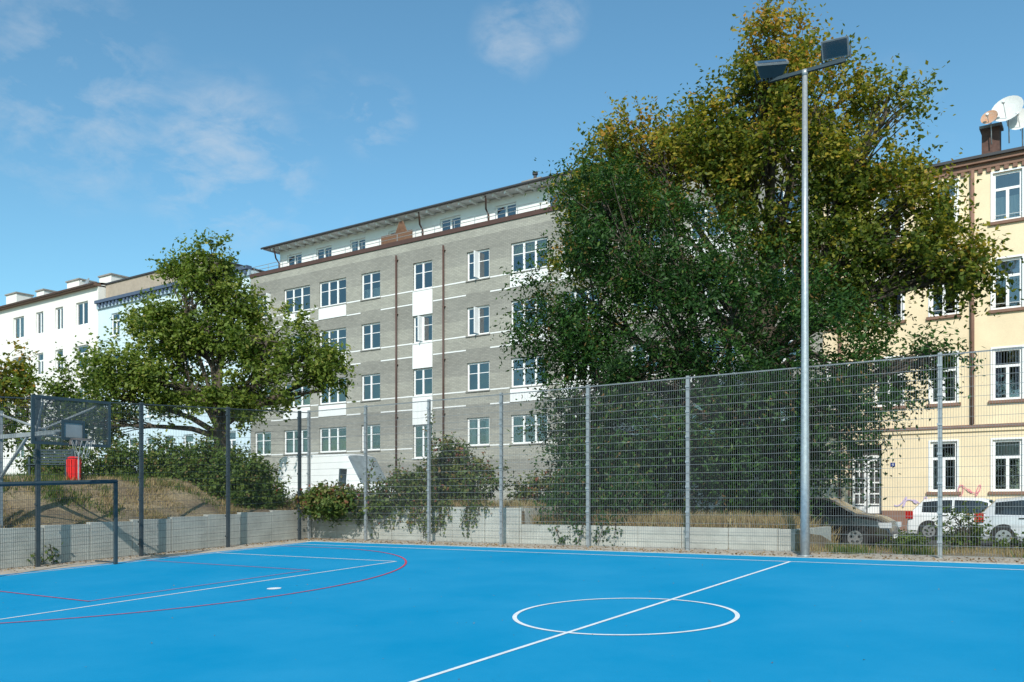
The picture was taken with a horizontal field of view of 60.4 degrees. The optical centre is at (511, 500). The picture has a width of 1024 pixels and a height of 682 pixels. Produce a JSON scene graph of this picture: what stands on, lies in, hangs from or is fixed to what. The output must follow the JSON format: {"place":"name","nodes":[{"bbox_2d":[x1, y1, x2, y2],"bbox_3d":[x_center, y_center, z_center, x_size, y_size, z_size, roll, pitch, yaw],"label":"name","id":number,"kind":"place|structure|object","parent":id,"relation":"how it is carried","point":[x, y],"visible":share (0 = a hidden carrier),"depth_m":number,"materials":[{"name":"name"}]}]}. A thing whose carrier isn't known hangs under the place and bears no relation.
{"place":"outdoors","nodes":[
{"label":"outdoors","id":0,"kind":"place"},
{"bbox_2d":[0,471,302,527],"bbox_3d":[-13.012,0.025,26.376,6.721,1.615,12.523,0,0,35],"label":"dry grass","id":1,"kind":"structure","parent":0,"point":[159,515],"depth_m":25.59,"materials":[{"name":"plant"}]},
{"bbox_2d":[389,496,569,514],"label":"dry grass","id":2,"kind":"structure","parent":0,"point":[505,503],"depth_m":25.75,"materials":[{"name":"beige plant"}]},
{"bbox_2d":[0,542,1023,681],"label":"sports court","id":3,"kind":"object","parent":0,"point":[888,621],"visible":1,"depth_m":11.95,"materials":[{"name":"blue rubber"}]},
{"bbox_2d":[0,479,117,563],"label":"football goal","id":4,"kind":"object","parent":3,"relation":"on","point":[114,482],"visible":1,"depth_m":21.42,"materials":[{"name":"black metal"}]},
{"bbox_2d":[11,558,995,671],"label":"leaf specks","id":5,"kind":"object","parent":3,"relation":"on","point":[494,595],"visible":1,"depth_m":14.64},
{"bbox_2d":[1,544,1021,681],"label":"court markings","id":6,"kind":"object","parent":3,"relation":"on","point":[736,613],"visible":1,"depth_m":13.36,"materials":[{"name":"white paint"}]},
{"bbox_2d":[0,538,1023,574],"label":"paving","id":7,"kind":"structure","parent":0,"point":[272,543],"depth_m":21.88,"materials":[{"name":"beige concrete"}]},
{"bbox_2d":[0,396,307,568],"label":"fence","id":8,"kind":"object","parent":7,"relation":"on","point":[37,504],"visible":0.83,"depth_m":23.76,"materials":[{"name":"grey metal"}]},
{"bbox_2d":[0,538,1023,571],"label":"fallen leaves","id":9,"kind":"object","parent":7,"relation":"on","point":[281,541],"visible":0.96,"depth_m":22.12,"materials":[{"name":"brown plant"}]},
{"bbox_2d":[306,541,1023,564],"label":"edging kerb","id":10,"kind":"structure","parent":7,"relation":"on","point":[696,553],"depth_m":19.83,"materials":[{"name":"concrete"}]},
{"bbox_2d":[307,347,1023,557],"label":"fence","id":11,"kind":"object","parent":7,"relation":"on","point":[588,467],"visible":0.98,"depth_m":21.84,"materials":[{"name":"grey metal"}]},
{"bbox_2d":[335,409,493,539],"bbox_3d":[-2.937,-0.717,26.552,6.318,3.939,0.949,0,0,35],"label":"climbing vine","id":12,"kind":"object","parent":11,"relation":"attached to","point":[423,520],"visible":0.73,"depth_m":26.10,"materials":[{"name":"green plant"}]},
{"bbox_2d":[754,35,850,556],"bbox_3d":[6.213,-4.227,18.947,2.051,11.066,0.688,0,0,35],"label":"floodlight mast","id":13,"kind":"object","parent":7,"relation":"on","point":[771,71],"visible":0.97,"depth_m":18.94,"materials":[{"name":"metal"}]},
{"bbox_2d":[0,0,1023,305],"label":"sky","id":14,"kind":"structure","parent":0,"point":[128,128],"materials":[{"name":"blue"}]},
{"bbox_2d":[3,476,1021,557],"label":"ground","id":15,"kind":"structure","parent":0,"point":[47,510],"depth_m":24.36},
{"bbox_2d":[0,337,41,426],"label":"autumn maple tree","id":16,"kind":"object","parent":15,"relation":"on","point":[5,390],"visible":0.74,"depth_m":34.39,"materials":[{"name":"green plant"}]},
{"bbox_2d":[26,448,75,476],"bbox_3d":[-13.652,-1.035,26.044,1.200,1.030,0.500,0,0,-5],"label":"park bench","id":17,"kind":"object","parent":15,"relation":"on","point":[62,451],"visible":0.51,"depth_m":26.26,"materials":[{"name":"blue paint"}]},
{"bbox_2d":[0,286,105,474],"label":"stucco walls","id":18,"kind":"structure","parent":15,"relation":"on","point":[46,345],"depth_m":74.81,"materials":[{"name":"white paint"}]},
{"bbox_2d":[17,309,81,457],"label":"curtains","id":19,"kind":"object","parent":18,"relation":"attached to","point":[22,335],"visible":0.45,"depth_m":78.16,"materials":[{"name":"white fabric"}]},
{"bbox_2d":[15,301,87,458],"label":"window frames","id":20,"kind":"structure","parent":18,"relation":"attached to","point":[78,304],"depth_m":74.44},
{"bbox_2d":[0,273,127,310],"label":"roof and chimneys","id":21,"kind":"structure","parent":18,"relation":"on","point":[15,299],"depth_m":76.47,"materials":[{"name":"white paint"}]},
{"bbox_2d":[0,394,110,527],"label":"basketball hoop","id":22,"kind":"object","parent":15,"relation":"on","point":[73,432],"visible":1,"depth_m":19.71,"materials":[{"name":"blue paint"}]},
{"bbox_2d":[14,448,100,475],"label":"shrub","id":23,"kind":"object","parent":15,"relation":"on","point":[57,469],"visible":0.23,"depth_m":28.01,"materials":[{"name":"green plant"}]},
{"bbox_2d":[0,335,130,462],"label":"fruit tree","id":24,"kind":"object","parent":15,"relation":"on","point":[57,388],"visible":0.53,"depth_m":33.33,"materials":[{"name":"green plant"}]},
{"bbox_2d":[66,452,81,479],"bbox_3d":[-12.747,-0.953,25.595,0.404,0.900,0.404,0,0,-10],"label":"red litter bin","id":25,"kind":"object","parent":15,"relation":"on","point":[73,465],"visible":0.88,"depth_m":25.45,"materials":[{"name":"plastic"}]},
{"bbox_2d":[11,427,182,477],"bbox_3d":[-14.073,-1.141,30.430,5.748,2.763,3.229,0,0,-3],"label":"hedge","id":26,"kind":"object","parent":15,"relation":"on","point":[150,456],"visible":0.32,"depth_m":29.79,"materials":[{"name":"green plant"}]},
{"bbox_2d":[0,509,311,568],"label":"retaining wall","id":27,"kind":"structure","parent":15,"relation":"on","point":[53,534],"depth_m":24.43,"materials":[{"name":"concrete"}]},
{"bbox_2d":[26,542,62,563],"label":"climbing vine","id":28,"kind":"object","parent":27,"relation":"attached to","point":[49,558],"visible":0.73,"depth_m":22.12,"materials":[{"name":"green plant"}]},
{"bbox_2d":[98,270,257,475],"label":"stucco walls","id":29,"kind":"structure","parent":15,"relation":"on","point":[105,315],"depth_m":66.13,"materials":[{"name":"white paint"}]},
{"bbox_2d":[94,265,251,461],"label":"cornice","id":30,"kind":"structure","parent":29,"relation":"attached to","point":[112,301],"depth_m":66.94,"materials":[{"name":"white paint"}]},
{"bbox_2d":[113,298,235,453],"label":"window frames","id":31,"kind":"structure","parent":29,"relation":"attached to","point":[148,438],"depth_m":66.63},
{"bbox_2d":[114,300,235,453],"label":"curtains","id":32,"kind":"object","parent":29,"relation":"attached to","point":[189,439],"visible":0.16,"depth_m":64.12,"materials":[{"name":"white fabric"}]},
{"bbox_2d":[104,255,262,297],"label":"attic and chimneys","id":33,"kind":"object","parent":29,"relation":"on","point":[128,285],"visible":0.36,"depth_m":68.67,"materials":[{"name":"white paint"}]},
{"bbox_2d":[138,427,293,509],"bbox_3d":[-9.887,-0.598,29.526,5.840,3.758,3.617,0,0,35],"label":"hedge","id":34,"kind":"object","parent":15,"relation":"on","point":[197,463],"visible":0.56,"depth_m":28.73,"materials":[{"name":"green plant"}]},
{"bbox_2d":[70,228,362,451],"bbox_3d":[-12.605,-5.804,37.578,12.455,11.808,6.177,0,0,4],"label":"deciduous tree","id":35,"kind":"object","parent":15,"relation":"on","point":[183,333],"visible":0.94,"depth_m":36.85,"materials":[{"name":"green plant"}]},
{"bbox_2d":[285,480,394,527],"bbox_3d":[-5.506,0.109,28.112,3.871,1.572,2.348,0,0,5],"label":"shrub","id":36,"kind":"object","parent":15,"relation":"on","point":[333,503],"visible":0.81,"depth_m":27.63,"materials":[{"name":"green plant"}]},
{"bbox_2d":[368,432,519,528],"bbox_3d":[-2.147,-0.597,27.460,5.008,3.042,2.660,0,0,12],"label":"shrub","id":37,"kind":"object","parent":15,"relation":"on","point":[421,481],"visible":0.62,"depth_m":26.99,"materials":[{"name":"green plant"}]},
{"bbox_2d":[251,163,824,514],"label":"brick walls","id":38,"kind":"structure","parent":15,"relation":"on","point":[498,240],"depth_m":50.41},
{"bbox_2d":[381,221,412,244],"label":"timber terrace screen","id":39,"kind":"object","parent":38,"relation":"on","point":[401,227],"visible":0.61,"depth_m":53.38,"materials":[{"name":"brown wood"}]},
{"bbox_2d":[273,195,675,473],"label":"downpipes","id":40,"kind":"object","parent":38,"relation":"attached to","point":[396,314],"visible":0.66,"depth_m":52.02,"materials":[{"name":"brown metal"}]},
{"bbox_2d":[283,236,735,424],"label":"white panels","id":41,"kind":"object","parent":38,"relation":"attached to","point":[422,304],"visible":0.44,"depth_m":51.01,"materials":[{"name":"paint"}]},
{"bbox_2d":[257,188,798,457],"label":"window frames","id":42,"kind":"structure","parent":38,"relation":"on","point":[422,325],"depth_m":51.14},
{"bbox_2d":[258,205,800,453],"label":"curtains","id":43,"kind":"object","parent":38,"relation":"attached to","point":[518,249],"visible":0.29,"depth_m":53.48,"materials":[{"name":"white fabric"}]},
{"bbox_2d":[250,154,813,459],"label":"facade trim","id":44,"kind":"structure","parent":38,"relation":"attached to","point":[434,235],"depth_m":51.11,"materials":[{"name":"white paint"}]},
{"bbox_2d":[253,174,675,270],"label":"terrace railing","id":45,"kind":"object","parent":44,"relation":"on","point":[411,234],"visible":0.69,"depth_m":51.48,"materials":[{"name":"metal"}]},
{"bbox_2d":[260,107,855,266],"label":"attic storey","id":46,"kind":"object","parent":38,"relation":"on","point":[465,207],"visible":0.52,"depth_m":53.32,"materials":[{"name":"white paint"}]},
{"bbox_2d":[521,169,550,181],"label":"chimney","id":47,"kind":"object","parent":46,"relation":"on","point":[535,175],"visible":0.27,"depth_m":52.52,"materials":[{"name":"white paint"}]},
{"bbox_2d":[503,464,613,510],"bbox_3d":[1.600,-0.152,27.373,4.132,2.137,2.514,0,0,35],"label":"shrub","id":48,"kind":"object","parent":15,"relation":"on","point":[521,491],"visible":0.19,"depth_m":27.26,"materials":[{"name":"green plant"}]},
{"bbox_2d":[312,507,830,550],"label":"retaining wall","id":49,"kind":"structure","parent":15,"relation":"on","point":[512,518],"depth_m":24.15,"materials":[{"name":"concrete"}]},
{"bbox_2d":[529,456,655,546],"bbox_3d":[2.027,0.127,23.758,3.840,2.740,1.548,0,0,35],"label":"climbing vine","id":50,"kind":"object","parent":49,"relation":"attached to","point":[620,486],"visible":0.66,"depth_m":23.63,"materials":[{"name":"green plant"}]},
{"bbox_2d":[526,508,842,542],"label":"dry grass","id":51,"kind":"structure","parent":15,"relation":"on","point":[742,521],"depth_m":22.14,"materials":[{"name":"beige plant"}]},
{"bbox_2d":[490,132,986,524],"bbox_3d":[5.622,-4.525,25.441,14.522,13.568,7.435,0,0,35],"label":"robinia tree","id":52,"kind":"object","parent":15,"relation":"on","point":[579,332],"visible":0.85,"depth_m":24.78,"materials":[{"name":"green plant"}]},
{"bbox_2d":[530,0,1023,496],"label":"autumn maple tree","id":53,"kind":"object","parent":15,"relation":"on","point":[732,147],"visible":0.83,"depth_m":26.63,"materials":[{"name":"green plant"}]},
{"bbox_2d":[819,542,1023,557],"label":"green weeds","id":54,"kind":"object","parent":15,"relation":"on","point":[847,550],"visible":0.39,"depth_m":19.63,"materials":[{"name":"green plant"}]},
{"bbox_2d":[823,162,1023,510],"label":"stucco walls","id":55,"kind":"structure","parent":15,"relation":"on","point":[1003,329],"depth_m":34.90,"materials":[{"name":"beige paint"}]},
{"bbox_2d":[851,445,881,514],"bbox_3d":[14.900,-0.575,37.091,1.400,3.550,0.690,0,0,35],"label":"entrance door","id":56,"kind":"structure","parent":55,"relation":"attached to","point":[868,497],"depth_m":37.26,"materials":[{"name":"white paint"}]},
{"bbox_2d":[824,483,980,505],"bbox_3d":[15.924,-0.255,36.255,6.059,1.081,0.019,0,0,35],"label":"graffiti","id":57,"kind":"object","parent":55,"relation":"attached to","point":[916,501],"visible":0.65,"depth_m":35.92,"materials":[{"name":"paint"}]},
{"bbox_2d":[838,170,973,499],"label":"downpipes","id":58,"kind":"object","parent":55,"relation":"attached to","point":[971,321],"visible":0.36,"depth_m":34.61,"materials":[{"name":"metal"}]},
{"bbox_2d":[823,146,1023,530],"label":"facade trim","id":59,"kind":"structure","parent":55,"relation":"attached to","point":[998,159],"depth_m":34.44,"materials":[{"name":"brown paint"}]},
{"bbox_2d":[829,169,1021,491],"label":"window frames","id":60,"kind":"structure","parent":55,"relation":"attached to","point":[995,190],"depth_m":34.28,"materials":[{"name":"white wood"}]},
{"bbox_2d":[879,194,1019,488],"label":"curtains","id":61,"kind":"object","parent":55,"relation":"attached to","point":[1009,448],"visible":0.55,"depth_m":34.37,"materials":[{"name":"white fabric"}]},
{"bbox_2d":[871,529,1023,551],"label":"shrub","id":62,"kind":"object","parent":15,"relation":"on","point":[903,540],"visible":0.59,"depth_m":21.06,"materials":[{"name":"green plant"}]},
{"bbox_2d":[926,501,994,551],"bbox_3d":[10.283,0.693,20.118,1.377,1.376,1.544,0,0,35],"label":"shrub","id":63,"kind":"object","parent":15,"relation":"on","point":[956,537],"visible":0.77,"depth_m":19.97,"materials":[{"name":"green plant"}]},
{"bbox_2d":[791,542,1023,557],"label":"dry grass","id":64,"kind":"structure","parent":0,"point":[1018,553],"depth_m":19.31,"materials":[{"name":"beige plant"}]},
{"bbox_2d":[836,537,1023,551],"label":"street","id":65,"kind":"structure","parent":0,"point":[982,545],"depth_m":27.49,"materials":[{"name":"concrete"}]},
{"bbox_2d":[276,454,392,498],"bbox_3d":[-7.547,-0.675,38.428,6.010,2.675,2.340,0,0,35],"label":"white van","id":66,"kind":"object","parent":65,"relation":"on","point":[348,464],"visible":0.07,"depth_m":37.66,"materials":[{"name":"paint"}]},
{"bbox_2d":[746,496,901,546],"bbox_3d":[9.065,0.637,26.323,4.610,1.530,2.090,0,0,35],"label":"parked car","id":67,"kind":"object","parent":65,"relation":"on","point":[869,529],"visible":0.4,"depth_m":25.00,"materials":[{"name":"black paint"}]},
{"bbox_2d":[905,497,993,539],"bbox_3d":[16.083,0.645,30.572,4.160,1.530,2.090,0,0,35],"label":"parked car","id":68,"kind":"object","parent":65,"relation":"on","point":[917,519],"visible":0.3,"depth_m":30.53,"materials":[{"name":"white paint"}]},
{"bbox_2d":[974,496,1023,547],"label":"parked car","id":69,"kind":"object","parent":65,"relation":"on","point":[1005,526],"visible":0.61,"depth_m":25.64,"materials":[{"name":"silver metal"}]},
{"bbox_3d":[23.322,-14.100,38.415,16.000,1.800,12.500,0,0,35],"label":"roof","id":70,"kind":"object","parent":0,"visible":0},
{"bbox_2d":[981,110,997,144],"bbox_3d":[19.279,-15.139,35.542,0.506,1.322,0.508,0,0,-1],"label":"satellite dish","id":71,"kind":"object","parent":70,"relation":"on","point":[990,117],"visible":1,"depth_m":35.60,"materials":[{"name":"metal"}]},
{"bbox_2d":[979,122,1003,153],"bbox_3d":[19.746,-14.580,36.216,0.810,1.560,0.760,0,0,35],"label":"chimney","id":72,"kind":"object","parent":70,"relation":"on","point":[985,132],"visible":0.68,"depth_m":35.97,"materials":[{"name":"brick"}]},
{"bbox_2d":[992,95,1023,142],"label":"satellite dish","id":73,"kind":"object","parent":70,"relation":"on","point":[1007,108],"visible":1,"depth_m":35.32,"materials":[{"name":"metal"}]},
{"bbox_2d":[1007,108,1023,145],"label":"satellite dish","id":74,"kind":"object","parent":70,"relation":"on","point":[1016,122],"visible":0.88,"depth_m":35.39,"materials":[{"name":"metal"}]}
]}

